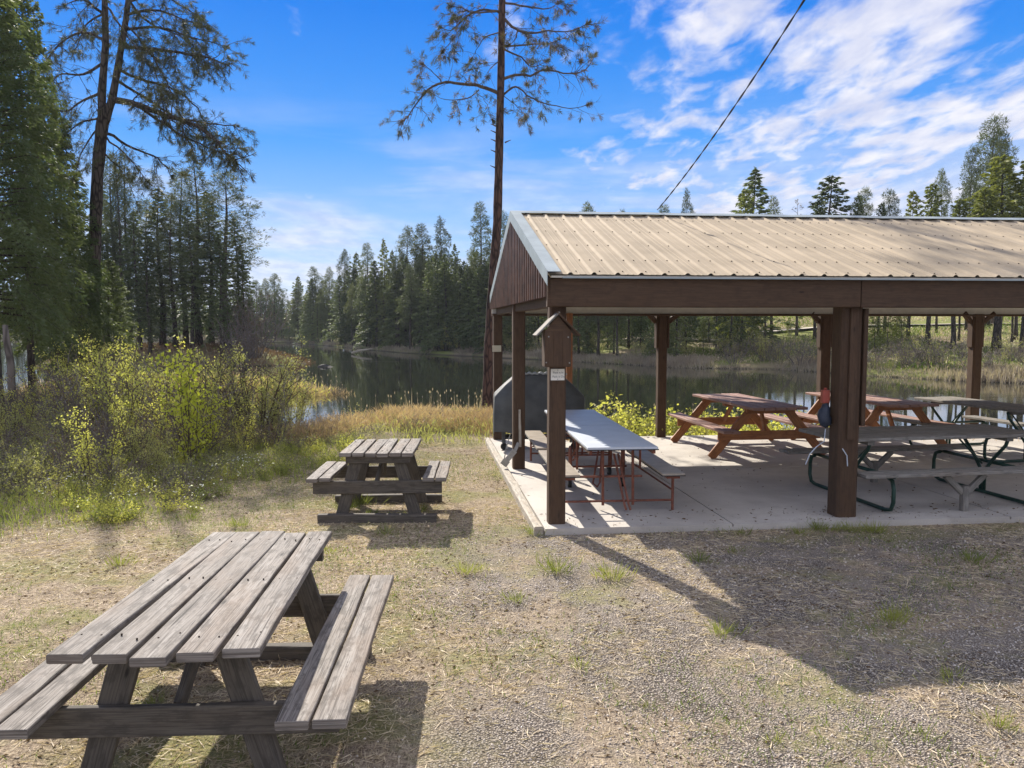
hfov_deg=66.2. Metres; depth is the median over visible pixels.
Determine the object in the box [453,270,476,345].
conifer tree
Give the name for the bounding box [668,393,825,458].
picnic table
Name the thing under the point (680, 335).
conifer tree
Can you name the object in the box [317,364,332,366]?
boulder
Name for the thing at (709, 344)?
bush
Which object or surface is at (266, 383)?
spit green
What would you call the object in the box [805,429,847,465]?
hanging cord
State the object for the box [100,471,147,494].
weed plant
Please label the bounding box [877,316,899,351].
conifer tree
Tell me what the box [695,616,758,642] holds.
grass tuft
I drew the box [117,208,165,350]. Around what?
conifer tree
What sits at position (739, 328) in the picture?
conifer tree
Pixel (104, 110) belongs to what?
pine tree
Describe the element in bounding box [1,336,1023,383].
reeds
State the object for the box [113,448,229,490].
brush
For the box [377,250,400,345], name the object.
conifer tree
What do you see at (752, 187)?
conifer tree
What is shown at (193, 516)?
grass tuft
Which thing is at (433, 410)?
brush
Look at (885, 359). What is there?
willow bush
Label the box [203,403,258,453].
shrub
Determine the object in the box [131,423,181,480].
shrub
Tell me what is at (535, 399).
covered grill
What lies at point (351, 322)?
conifer tree
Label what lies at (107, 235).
conifer tree
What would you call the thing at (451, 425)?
brush
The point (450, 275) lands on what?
conifer tree
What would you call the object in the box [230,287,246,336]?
conifer tree
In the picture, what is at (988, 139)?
conifer tree
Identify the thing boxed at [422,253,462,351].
conifer tree
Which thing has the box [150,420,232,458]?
brush
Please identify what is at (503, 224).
conifer tree
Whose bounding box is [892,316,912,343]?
conifer tree
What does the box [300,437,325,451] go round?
weed plant
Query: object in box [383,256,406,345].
conifer tree
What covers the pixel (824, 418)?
dark bag
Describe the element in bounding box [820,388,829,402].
red dispenser
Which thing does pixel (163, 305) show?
conifer tree
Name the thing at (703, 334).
conifer tree
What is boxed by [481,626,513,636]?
grass tuft
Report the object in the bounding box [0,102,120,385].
fir tree
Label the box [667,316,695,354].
conifer tree
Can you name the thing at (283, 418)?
shrub
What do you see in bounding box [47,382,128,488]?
shrub
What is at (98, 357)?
shrub
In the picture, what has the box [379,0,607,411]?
pine tree
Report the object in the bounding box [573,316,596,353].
conifer tree
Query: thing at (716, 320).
conifer tree
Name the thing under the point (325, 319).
conifer tree
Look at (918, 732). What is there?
grass tuft
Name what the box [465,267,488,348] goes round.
conifer tree
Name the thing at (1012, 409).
pipe frame table
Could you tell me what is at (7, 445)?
shrub
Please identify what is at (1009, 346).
willow bush
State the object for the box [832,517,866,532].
grass tuft
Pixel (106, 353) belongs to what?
shrub
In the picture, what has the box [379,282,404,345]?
conifer tree
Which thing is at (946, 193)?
conifer tree
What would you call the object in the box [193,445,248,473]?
brush
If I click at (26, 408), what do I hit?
shrub
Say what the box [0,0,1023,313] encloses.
sky
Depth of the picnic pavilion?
9.34 m
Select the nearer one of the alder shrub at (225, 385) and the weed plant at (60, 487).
the weed plant at (60, 487)
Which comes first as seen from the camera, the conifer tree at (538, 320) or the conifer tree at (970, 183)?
the conifer tree at (970, 183)
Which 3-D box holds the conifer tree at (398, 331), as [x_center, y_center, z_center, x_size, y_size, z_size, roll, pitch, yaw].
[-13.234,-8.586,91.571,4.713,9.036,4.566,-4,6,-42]
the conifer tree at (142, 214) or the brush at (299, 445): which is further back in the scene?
the conifer tree at (142, 214)
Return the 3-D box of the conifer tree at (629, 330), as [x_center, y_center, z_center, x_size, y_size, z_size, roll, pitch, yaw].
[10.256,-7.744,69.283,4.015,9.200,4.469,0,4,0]
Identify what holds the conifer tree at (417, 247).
on the ground at (450, 744)
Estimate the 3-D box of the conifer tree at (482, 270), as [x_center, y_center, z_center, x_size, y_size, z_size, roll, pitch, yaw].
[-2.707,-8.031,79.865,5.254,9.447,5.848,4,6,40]
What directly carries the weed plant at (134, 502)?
on the ground at (450, 744)
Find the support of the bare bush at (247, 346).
on the ground at (450, 744)
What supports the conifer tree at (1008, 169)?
on the ground at (450, 744)
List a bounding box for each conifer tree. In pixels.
[72,189,133,335]
[76,225,119,333]
[101,149,135,342]
[102,155,152,342]
[103,160,137,346]
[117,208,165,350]
[122,197,168,342]
[125,187,203,346]
[129,237,172,353]
[135,192,202,347]
[143,169,215,346]
[157,295,172,337]
[159,285,181,336]
[163,153,228,345]
[166,207,218,349]
[169,296,189,337]
[173,170,276,349]
[176,191,239,344]
[188,295,207,336]
[201,236,241,357]
[213,220,262,338]
[230,248,260,342]
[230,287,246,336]
[250,279,268,316]
[250,291,273,337]
[255,278,270,338]
[259,273,290,336]
[265,288,283,339]
[268,289,284,335]
[275,302,286,336]
[276,299,293,337]
[278,276,308,340]
[282,304,296,340]
[287,288,303,335]
[288,282,307,336]
[289,317,300,339]
[293,278,331,343]
[296,267,323,337]
[296,284,314,340]
[305,288,327,340]
[309,298,325,343]
[313,279,328,334]
[316,266,336,341]
[320,274,353,344]
[322,295,334,341]
[323,297,335,341]
[329,249,351,343]
[329,271,358,342]
[331,253,366,343]
[334,293,353,343]
[336,268,361,344]
[339,268,362,341]
[343,283,359,345]
[350,279,369,345]
[351,285,382,348]
[352,242,383,345]
[353,260,393,347]
[355,274,375,345]
[367,238,390,342]
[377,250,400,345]
[378,272,418,348]
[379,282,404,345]
[380,256,422,346]
[383,225,424,335]
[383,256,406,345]
[393,264,424,348]
[401,222,434,339]
[403,255,427,347]
[408,263,419,345]
[411,252,452,350]
[411,258,443,353]
[412,257,442,341]
[418,259,429,330]
[418,263,453,352]
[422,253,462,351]
[425,215,458,301]
[425,264,454,340]
[439,244,464,346]
[439,264,475,349]
[443,259,467,349]
[447,265,479,349]
[449,261,469,339]
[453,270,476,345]
[455,267,487,350]
[457,200,491,337]
[457,259,509,341]
[461,250,482,327]
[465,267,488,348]
[472,288,511,353]
[473,246,490,348]
[481,316,511,350]
[500,210,507,345]
[525,316,538,349]
[525,316,546,342]
[527,316,546,346]
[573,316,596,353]
[574,316,602,351]
[579,201,594,336]
[586,316,612,356]
[599,316,615,347]
[601,316,629,353]
[606,316,627,355]
[606,316,649,347]
[618,316,646,338]
[629,316,649,348]
[642,317,676,355]
[644,316,679,356]
[658,205,670,212]
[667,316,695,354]
[669,316,688,345]
[669,316,702,348]
[681,188,695,334]
[695,321,710,354]
[696,316,721,342]
[697,167,803,343]
[706,316,755,355]
[707,316,721,347]
[714,187,771,354]
[719,317,759,346]
[767,195,781,336]
[785,317,792,335]
[808,175,857,214]
[812,199,826,339]
[850,186,876,215]
[850,195,866,215]
[868,316,884,355]
[876,203,885,337]
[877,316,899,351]
[878,189,901,334]
[890,316,900,335]
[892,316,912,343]
[904,190,924,339]
[914,182,946,344]
[925,168,953,332]
[948,113,1018,327]
[949,198,970,348]
[956,143,985,329]
[957,316,960,340]
[964,154,1023,350]
[967,188,1007,217]
[979,129,1019,324]
[998,160,1023,350]
[1004,189,1023,339]
[1010,316,1013,341]
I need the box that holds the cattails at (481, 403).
[346,388,749,427]
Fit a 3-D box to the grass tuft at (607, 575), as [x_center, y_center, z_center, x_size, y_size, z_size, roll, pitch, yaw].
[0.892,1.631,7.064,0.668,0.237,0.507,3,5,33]
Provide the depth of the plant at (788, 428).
16.19 m
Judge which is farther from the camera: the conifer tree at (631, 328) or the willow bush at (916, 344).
the conifer tree at (631, 328)
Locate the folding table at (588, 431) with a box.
[525,410,685,509]
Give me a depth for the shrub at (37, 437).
12.67 m
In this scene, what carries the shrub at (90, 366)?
on the ground at (450, 744)
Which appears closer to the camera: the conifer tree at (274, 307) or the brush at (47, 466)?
the brush at (47, 466)
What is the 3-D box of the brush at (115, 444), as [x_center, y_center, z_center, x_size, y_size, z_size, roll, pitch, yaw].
[-6.392,0.950,12.697,1.101,0.806,1.392,-2,5,-26]
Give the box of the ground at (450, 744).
[0,314,1023,767]
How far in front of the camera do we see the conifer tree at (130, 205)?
61.98 m
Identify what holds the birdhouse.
attached to the picnic pavilion
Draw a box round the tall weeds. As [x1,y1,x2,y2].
[0,423,370,541]
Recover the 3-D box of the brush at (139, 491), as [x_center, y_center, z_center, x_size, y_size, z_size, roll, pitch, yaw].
[-4.902,1.318,10.322,0.964,0.443,1.228,4,6,42]
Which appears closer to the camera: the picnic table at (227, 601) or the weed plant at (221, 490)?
the picnic table at (227, 601)
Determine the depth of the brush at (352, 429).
15.65 m
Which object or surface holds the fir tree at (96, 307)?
on the ground at (450, 744)
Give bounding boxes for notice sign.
[551,369,564,379]
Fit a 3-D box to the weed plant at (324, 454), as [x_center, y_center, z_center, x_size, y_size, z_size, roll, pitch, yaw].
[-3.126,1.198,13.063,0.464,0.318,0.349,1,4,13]
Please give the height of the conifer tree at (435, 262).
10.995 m
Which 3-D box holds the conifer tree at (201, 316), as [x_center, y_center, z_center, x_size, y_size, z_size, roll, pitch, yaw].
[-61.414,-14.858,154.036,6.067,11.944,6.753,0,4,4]
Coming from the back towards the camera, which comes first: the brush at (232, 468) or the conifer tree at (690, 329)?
the conifer tree at (690, 329)
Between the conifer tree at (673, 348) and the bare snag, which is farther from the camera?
the bare snag
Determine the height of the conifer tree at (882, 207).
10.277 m
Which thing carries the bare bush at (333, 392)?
on the ground at (450, 744)
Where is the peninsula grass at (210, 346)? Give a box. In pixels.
[35,342,315,365]
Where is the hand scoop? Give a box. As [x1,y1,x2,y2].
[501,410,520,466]
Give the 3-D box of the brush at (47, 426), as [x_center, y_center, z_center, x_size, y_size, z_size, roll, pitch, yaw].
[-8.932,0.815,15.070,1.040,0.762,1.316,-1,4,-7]
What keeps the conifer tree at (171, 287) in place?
on the ground at (450, 744)
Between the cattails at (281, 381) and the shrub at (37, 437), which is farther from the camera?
the cattails at (281, 381)
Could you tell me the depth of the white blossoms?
10.41 m
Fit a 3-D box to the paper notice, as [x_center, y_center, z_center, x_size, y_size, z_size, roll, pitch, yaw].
[-0.290,-0.673,14.922,0.170,0.120,0.006,0,4,0]
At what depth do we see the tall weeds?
10.79 m
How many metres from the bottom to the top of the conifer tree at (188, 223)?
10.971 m
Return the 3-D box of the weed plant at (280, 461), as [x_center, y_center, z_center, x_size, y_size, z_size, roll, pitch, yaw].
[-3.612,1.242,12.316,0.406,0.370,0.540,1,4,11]
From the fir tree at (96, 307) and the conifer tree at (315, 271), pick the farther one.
the conifer tree at (315, 271)
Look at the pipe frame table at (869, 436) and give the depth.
9.87 m
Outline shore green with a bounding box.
[312,410,543,444]
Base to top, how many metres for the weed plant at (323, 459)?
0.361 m
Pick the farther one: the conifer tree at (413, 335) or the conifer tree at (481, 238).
the conifer tree at (413, 335)
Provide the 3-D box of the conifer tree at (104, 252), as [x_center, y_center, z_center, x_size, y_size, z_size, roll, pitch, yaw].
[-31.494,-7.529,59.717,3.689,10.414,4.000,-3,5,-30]
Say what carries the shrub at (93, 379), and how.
on the ground at (450, 744)
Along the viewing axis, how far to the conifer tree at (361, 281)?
99.89 m
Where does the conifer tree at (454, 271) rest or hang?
on the ground at (450, 744)
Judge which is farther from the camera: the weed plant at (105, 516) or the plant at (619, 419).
the plant at (619, 419)
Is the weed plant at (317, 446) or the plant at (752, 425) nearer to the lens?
the weed plant at (317, 446)
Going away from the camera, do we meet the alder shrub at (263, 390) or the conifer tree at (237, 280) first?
the alder shrub at (263, 390)
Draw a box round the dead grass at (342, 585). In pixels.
[0,435,1023,767]
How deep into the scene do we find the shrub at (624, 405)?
17.90 m
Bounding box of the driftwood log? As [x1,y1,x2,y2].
[351,348,371,353]
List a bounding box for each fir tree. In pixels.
[0,0,105,418]
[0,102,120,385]
[35,211,134,382]
[75,258,150,383]
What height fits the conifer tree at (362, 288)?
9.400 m
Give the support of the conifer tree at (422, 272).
on the ground at (450, 744)
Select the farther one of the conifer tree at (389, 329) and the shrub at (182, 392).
the conifer tree at (389, 329)
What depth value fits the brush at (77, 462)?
11.52 m
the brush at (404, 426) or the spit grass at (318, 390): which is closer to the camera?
the brush at (404, 426)
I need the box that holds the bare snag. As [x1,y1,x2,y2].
[791,200,802,335]
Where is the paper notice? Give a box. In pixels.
[492,345,500,351]
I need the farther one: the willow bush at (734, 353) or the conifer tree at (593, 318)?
the conifer tree at (593, 318)
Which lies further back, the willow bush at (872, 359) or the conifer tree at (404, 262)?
the conifer tree at (404, 262)
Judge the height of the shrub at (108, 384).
2.210 m
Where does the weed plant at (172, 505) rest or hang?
on the ground at (450, 744)
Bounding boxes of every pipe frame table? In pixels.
[779,424,1023,511]
[893,396,1023,462]
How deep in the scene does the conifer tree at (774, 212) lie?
65.47 m
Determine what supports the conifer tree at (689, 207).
on the ground at (450, 744)
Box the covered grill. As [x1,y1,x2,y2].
[493,371,584,449]
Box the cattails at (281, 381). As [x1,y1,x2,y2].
[193,364,342,396]
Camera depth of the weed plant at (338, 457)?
12.71 m
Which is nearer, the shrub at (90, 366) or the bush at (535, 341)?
the shrub at (90, 366)
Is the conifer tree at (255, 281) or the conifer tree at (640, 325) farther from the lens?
the conifer tree at (255, 281)
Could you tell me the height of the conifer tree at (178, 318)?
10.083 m
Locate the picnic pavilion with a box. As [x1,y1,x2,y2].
[490,211,1023,524]
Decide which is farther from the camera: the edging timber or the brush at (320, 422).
the brush at (320, 422)
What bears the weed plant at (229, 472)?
on the ground at (450, 744)
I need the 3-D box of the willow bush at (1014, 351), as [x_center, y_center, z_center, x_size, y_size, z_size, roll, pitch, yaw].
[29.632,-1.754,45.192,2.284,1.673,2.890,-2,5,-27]
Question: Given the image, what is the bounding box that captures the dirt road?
[540,323,1009,343]
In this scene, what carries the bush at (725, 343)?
on the ground at (450, 744)
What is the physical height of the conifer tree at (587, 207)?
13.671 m
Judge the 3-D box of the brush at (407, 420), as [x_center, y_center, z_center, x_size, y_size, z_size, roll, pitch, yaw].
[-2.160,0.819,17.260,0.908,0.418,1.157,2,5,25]
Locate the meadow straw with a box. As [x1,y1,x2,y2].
[392,316,1023,371]
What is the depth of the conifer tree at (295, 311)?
134.48 m
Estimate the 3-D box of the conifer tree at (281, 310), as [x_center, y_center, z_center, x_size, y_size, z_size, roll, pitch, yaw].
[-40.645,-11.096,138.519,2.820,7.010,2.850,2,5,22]
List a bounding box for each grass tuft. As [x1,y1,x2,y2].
[92,549,149,570]
[141,686,168,703]
[176,509,209,521]
[214,512,257,528]
[324,541,345,556]
[331,498,370,509]
[352,494,387,505]
[370,523,399,538]
[407,605,454,619]
[420,503,431,511]
[442,557,489,576]
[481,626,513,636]
[495,589,534,605]
[518,524,546,535]
[536,549,584,574]
[554,646,604,676]
[578,554,638,582]
[629,694,659,710]
[678,545,720,566]
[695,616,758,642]
[710,542,762,554]
[719,527,757,536]
[764,728,808,753]
[790,526,814,535]
[806,517,840,531]
[822,522,856,532]
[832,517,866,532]
[845,518,899,534]
[859,599,949,627]
[877,714,949,744]
[915,657,972,686]
[949,547,1009,564]
[964,703,1023,737]
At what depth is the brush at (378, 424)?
16.79 m
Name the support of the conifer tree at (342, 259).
on the ground at (450, 744)
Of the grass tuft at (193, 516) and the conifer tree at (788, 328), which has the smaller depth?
the grass tuft at (193, 516)
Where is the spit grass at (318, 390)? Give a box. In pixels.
[4,373,354,398]
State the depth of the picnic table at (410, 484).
9.07 m
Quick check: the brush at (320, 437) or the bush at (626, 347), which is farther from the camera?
the bush at (626, 347)
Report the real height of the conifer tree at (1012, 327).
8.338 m
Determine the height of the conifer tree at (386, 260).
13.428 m
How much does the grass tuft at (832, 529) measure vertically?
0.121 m
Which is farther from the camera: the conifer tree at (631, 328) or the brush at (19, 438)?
the conifer tree at (631, 328)
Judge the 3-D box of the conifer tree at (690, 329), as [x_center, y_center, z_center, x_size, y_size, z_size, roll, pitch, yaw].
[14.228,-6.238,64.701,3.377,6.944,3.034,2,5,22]
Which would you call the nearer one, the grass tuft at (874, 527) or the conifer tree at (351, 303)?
the grass tuft at (874, 527)
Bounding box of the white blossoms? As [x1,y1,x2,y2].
[28,453,273,507]
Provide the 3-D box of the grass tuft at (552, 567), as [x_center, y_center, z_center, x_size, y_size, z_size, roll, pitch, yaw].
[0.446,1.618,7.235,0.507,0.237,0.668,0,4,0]
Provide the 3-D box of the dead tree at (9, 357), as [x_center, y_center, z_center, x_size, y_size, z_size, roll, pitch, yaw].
[-10.232,-0.059,16.073,0.281,2.304,0.164,0,4,0]
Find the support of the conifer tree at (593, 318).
on the ground at (450, 744)
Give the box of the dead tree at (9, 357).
[2,325,19,426]
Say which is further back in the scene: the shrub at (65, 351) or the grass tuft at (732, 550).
the shrub at (65, 351)
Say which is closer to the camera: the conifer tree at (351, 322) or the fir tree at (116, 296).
the fir tree at (116, 296)
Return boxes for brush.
[0,417,45,455]
[0,439,102,487]
[0,441,26,465]
[0,443,67,499]
[0,445,48,471]
[0,449,132,497]
[1,434,113,478]
[20,410,68,438]
[35,425,91,450]
[44,438,80,460]
[44,443,109,478]
[71,445,158,488]
[80,420,148,463]
[80,466,190,501]
[113,429,158,453]
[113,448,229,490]
[114,447,159,476]
[139,449,176,467]
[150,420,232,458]
[177,449,282,485]
[182,431,258,463]
[187,426,267,452]
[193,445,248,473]
[223,419,314,450]
[231,442,305,465]
[244,420,288,446]
[281,434,315,453]
[296,411,345,437]
[297,426,335,444]
[305,424,372,449]
[331,419,385,439]
[342,402,397,420]
[356,416,395,432]
[391,414,436,429]
[394,410,432,436]
[421,413,478,433]
[423,402,447,419]
[447,401,492,423]
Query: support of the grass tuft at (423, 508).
on the ground at (450, 744)
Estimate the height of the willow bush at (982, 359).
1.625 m
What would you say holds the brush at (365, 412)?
on the ground at (450, 744)
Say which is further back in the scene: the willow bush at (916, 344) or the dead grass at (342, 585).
the willow bush at (916, 344)
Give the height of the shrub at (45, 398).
1.752 m
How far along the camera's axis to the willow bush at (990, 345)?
46.33 m
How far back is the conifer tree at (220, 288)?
58.51 m
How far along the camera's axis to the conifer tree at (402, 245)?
94.28 m
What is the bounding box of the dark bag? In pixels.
[817,403,831,427]
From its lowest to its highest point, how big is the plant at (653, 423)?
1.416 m
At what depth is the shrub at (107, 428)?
12.85 m
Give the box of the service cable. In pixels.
[657,0,804,209]
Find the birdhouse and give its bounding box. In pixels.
[533,311,580,366]
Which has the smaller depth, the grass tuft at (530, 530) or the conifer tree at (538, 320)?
the grass tuft at (530, 530)
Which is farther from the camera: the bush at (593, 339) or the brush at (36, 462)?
the bush at (593, 339)
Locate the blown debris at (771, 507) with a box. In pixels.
[493,437,1023,526]
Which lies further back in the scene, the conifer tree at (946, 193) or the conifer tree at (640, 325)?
the conifer tree at (640, 325)
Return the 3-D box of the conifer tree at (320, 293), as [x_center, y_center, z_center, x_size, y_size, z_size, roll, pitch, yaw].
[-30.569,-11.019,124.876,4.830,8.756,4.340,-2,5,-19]
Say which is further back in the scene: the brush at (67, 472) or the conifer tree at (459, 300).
the conifer tree at (459, 300)
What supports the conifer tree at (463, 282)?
on the ground at (450, 744)
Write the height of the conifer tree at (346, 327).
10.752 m
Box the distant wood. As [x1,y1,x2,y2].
[12,260,710,336]
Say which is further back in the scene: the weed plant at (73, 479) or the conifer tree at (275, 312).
the conifer tree at (275, 312)
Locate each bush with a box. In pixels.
[208,313,262,366]
[223,283,301,358]
[324,383,345,394]
[502,334,511,351]
[530,330,539,350]
[586,328,605,351]
[610,338,640,356]
[632,339,650,353]
[638,325,687,355]
[681,336,700,355]
[696,335,726,354]
[710,327,736,357]
[710,331,740,356]
[716,336,758,363]
[732,325,765,355]
[745,327,784,361]
[764,346,792,361]
[769,330,809,353]
[776,337,815,364]
[797,343,816,354]
[867,341,896,368]
[867,346,899,370]
[867,351,884,367]
[882,336,939,366]
[885,338,916,357]
[893,326,939,360]
[900,336,957,364]
[926,333,986,365]
[927,340,961,356]
[950,345,998,369]
[952,342,967,356]
[963,333,1021,362]
[981,352,1017,370]
[988,342,1023,360]
[997,330,1023,361]
[1001,340,1023,364]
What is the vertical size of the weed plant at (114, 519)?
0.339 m
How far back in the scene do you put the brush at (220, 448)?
13.06 m
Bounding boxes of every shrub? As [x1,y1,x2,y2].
[0,366,62,431]
[0,372,78,419]
[0,378,43,453]
[0,395,66,440]
[0,418,38,470]
[0,436,44,488]
[0,451,21,478]
[2,341,137,431]
[8,376,67,413]
[18,401,65,463]
[25,344,137,421]
[26,361,143,452]
[26,421,115,473]
[31,333,143,425]
[35,390,131,452]
[38,326,137,404]
[39,352,162,435]
[41,363,81,403]
[47,338,131,410]
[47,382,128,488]
[49,352,153,433]
[55,341,132,402]
[59,346,171,407]
[62,328,134,395]
[67,397,165,458]
[74,362,152,420]
[75,332,175,442]
[93,326,216,449]
[97,348,180,424]
[98,337,202,426]
[100,331,270,439]
[113,405,176,472]
[118,379,241,460]
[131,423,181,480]
[138,336,226,424]
[142,361,207,396]
[146,381,198,432]
[172,336,315,439]
[174,364,260,423]
[178,398,253,445]
[190,372,300,447]
[192,372,233,442]
[203,364,293,426]
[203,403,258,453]
[259,382,317,427]
[595,391,641,427]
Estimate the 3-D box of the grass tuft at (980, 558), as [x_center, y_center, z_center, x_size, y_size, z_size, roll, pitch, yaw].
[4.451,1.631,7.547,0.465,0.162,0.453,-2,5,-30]
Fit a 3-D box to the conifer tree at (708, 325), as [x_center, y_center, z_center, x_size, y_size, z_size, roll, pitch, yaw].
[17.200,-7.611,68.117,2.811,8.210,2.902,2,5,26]
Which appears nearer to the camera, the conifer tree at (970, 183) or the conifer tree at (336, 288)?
the conifer tree at (970, 183)
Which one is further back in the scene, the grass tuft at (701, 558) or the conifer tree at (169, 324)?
the conifer tree at (169, 324)
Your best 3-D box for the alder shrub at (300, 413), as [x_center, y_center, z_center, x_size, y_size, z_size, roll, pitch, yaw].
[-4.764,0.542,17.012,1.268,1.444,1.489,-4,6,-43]
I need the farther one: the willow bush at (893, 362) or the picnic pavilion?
the willow bush at (893, 362)
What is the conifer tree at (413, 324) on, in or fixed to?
on the ground at (450, 744)
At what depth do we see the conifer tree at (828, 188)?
62.33 m
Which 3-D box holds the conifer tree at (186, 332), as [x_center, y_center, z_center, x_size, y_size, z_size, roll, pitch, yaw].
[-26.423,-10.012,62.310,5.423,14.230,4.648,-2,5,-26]
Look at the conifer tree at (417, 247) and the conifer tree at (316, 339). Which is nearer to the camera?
the conifer tree at (417, 247)
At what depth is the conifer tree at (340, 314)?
110.31 m
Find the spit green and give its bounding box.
[54,370,332,396]
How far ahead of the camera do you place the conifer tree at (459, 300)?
79.82 m
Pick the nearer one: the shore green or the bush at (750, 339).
the shore green
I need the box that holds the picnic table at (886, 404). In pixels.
[783,392,958,443]
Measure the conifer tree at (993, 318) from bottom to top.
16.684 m
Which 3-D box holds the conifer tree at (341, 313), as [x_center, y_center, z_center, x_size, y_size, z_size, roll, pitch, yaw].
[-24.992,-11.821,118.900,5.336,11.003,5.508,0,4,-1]
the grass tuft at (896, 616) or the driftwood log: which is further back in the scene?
the driftwood log
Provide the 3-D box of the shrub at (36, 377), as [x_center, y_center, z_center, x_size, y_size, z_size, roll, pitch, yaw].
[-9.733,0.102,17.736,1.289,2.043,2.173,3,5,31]
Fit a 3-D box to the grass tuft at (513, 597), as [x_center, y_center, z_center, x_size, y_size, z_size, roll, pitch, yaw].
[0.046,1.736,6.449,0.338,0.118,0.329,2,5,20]
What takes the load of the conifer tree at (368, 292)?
on the ground at (450, 744)
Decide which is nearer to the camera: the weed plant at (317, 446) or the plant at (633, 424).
the weed plant at (317, 446)
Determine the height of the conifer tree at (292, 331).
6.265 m
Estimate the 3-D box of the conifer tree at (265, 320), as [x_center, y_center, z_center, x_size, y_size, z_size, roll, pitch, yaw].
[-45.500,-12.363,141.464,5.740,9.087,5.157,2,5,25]
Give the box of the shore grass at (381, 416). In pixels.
[92,400,1013,447]
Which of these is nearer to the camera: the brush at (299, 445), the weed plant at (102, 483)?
the weed plant at (102, 483)
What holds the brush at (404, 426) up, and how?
on the ground at (450, 744)
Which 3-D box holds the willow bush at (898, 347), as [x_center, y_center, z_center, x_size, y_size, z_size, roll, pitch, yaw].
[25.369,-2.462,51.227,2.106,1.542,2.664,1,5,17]
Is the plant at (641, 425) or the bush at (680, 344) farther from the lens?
the bush at (680, 344)
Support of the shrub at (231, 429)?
on the ground at (450, 744)
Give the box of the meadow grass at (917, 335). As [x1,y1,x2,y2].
[574,316,1023,371]
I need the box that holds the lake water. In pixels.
[0,339,1023,432]
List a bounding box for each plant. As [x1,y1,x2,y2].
[38,474,79,496]
[44,493,73,507]
[48,464,80,480]
[50,477,90,499]
[60,486,101,510]
[62,475,86,486]
[68,511,88,522]
[79,490,124,514]
[79,495,127,524]
[85,492,121,509]
[88,468,127,493]
[92,501,133,525]
[94,452,124,467]
[94,457,127,474]
[98,493,118,506]
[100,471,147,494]
[101,496,145,518]
[117,497,144,521]
[122,489,149,507]
[138,465,163,485]
[144,476,193,500]
[155,489,189,510]
[167,447,194,464]
[177,492,207,511]
[187,477,215,500]
[207,474,235,495]
[219,464,242,479]
[226,445,251,460]
[249,455,271,463]
[253,468,273,479]
[266,453,294,469]
[270,456,294,475]
[275,438,295,454]
[277,441,295,455]
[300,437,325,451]
[306,452,335,466]
[311,447,334,460]
[318,448,344,461]
[336,435,363,448]
[343,432,357,443]
[588,403,639,430]
[590,401,628,420]
[591,394,622,417]
[607,404,686,435]
[611,402,662,435]
[616,400,716,435]
[619,407,671,435]
[624,411,672,427]
[624,412,673,435]
[637,407,711,435]
[637,414,704,435]
[666,406,720,435]
[666,410,758,434]
[671,415,733,436]
[690,425,755,434]
[693,410,719,433]
[723,407,799,429]
[739,404,818,429]
[740,410,795,430]
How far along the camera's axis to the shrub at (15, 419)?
13.70 m
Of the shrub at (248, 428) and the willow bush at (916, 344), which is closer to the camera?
the shrub at (248, 428)
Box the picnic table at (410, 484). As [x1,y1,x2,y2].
[306,438,450,523]
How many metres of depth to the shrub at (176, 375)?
19.84 m
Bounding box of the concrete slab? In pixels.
[490,435,1023,534]
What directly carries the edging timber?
on the ground at (450, 744)
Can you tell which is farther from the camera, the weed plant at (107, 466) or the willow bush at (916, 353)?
the willow bush at (916, 353)
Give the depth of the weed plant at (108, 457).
12.40 m
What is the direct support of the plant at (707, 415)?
on the ground at (450, 744)
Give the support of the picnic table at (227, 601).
on the ground at (450, 744)
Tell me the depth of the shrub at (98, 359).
22.16 m
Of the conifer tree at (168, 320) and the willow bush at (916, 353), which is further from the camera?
the conifer tree at (168, 320)
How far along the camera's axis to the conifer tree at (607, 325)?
71.29 m
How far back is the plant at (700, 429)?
16.12 m
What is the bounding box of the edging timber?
[485,438,543,535]
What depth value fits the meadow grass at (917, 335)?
59.30 m
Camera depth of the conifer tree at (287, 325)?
137.48 m
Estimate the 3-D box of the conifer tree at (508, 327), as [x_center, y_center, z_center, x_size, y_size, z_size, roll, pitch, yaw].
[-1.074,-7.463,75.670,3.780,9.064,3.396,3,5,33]
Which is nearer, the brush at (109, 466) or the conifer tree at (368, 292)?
the brush at (109, 466)
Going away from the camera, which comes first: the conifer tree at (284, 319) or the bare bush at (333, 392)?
the bare bush at (333, 392)
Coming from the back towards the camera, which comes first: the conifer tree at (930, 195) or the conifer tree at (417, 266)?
the conifer tree at (417, 266)
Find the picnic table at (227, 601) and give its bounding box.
[0,531,393,767]
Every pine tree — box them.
[33,0,258,385]
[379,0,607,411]
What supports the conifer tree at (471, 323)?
on the ground at (450, 744)
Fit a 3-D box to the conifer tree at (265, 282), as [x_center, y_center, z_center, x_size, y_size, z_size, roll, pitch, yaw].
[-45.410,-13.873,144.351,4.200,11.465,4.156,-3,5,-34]
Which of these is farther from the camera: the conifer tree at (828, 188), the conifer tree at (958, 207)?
the conifer tree at (828, 188)
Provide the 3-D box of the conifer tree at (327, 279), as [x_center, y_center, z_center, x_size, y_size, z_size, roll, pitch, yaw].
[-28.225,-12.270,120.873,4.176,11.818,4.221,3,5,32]
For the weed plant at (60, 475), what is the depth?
11.30 m

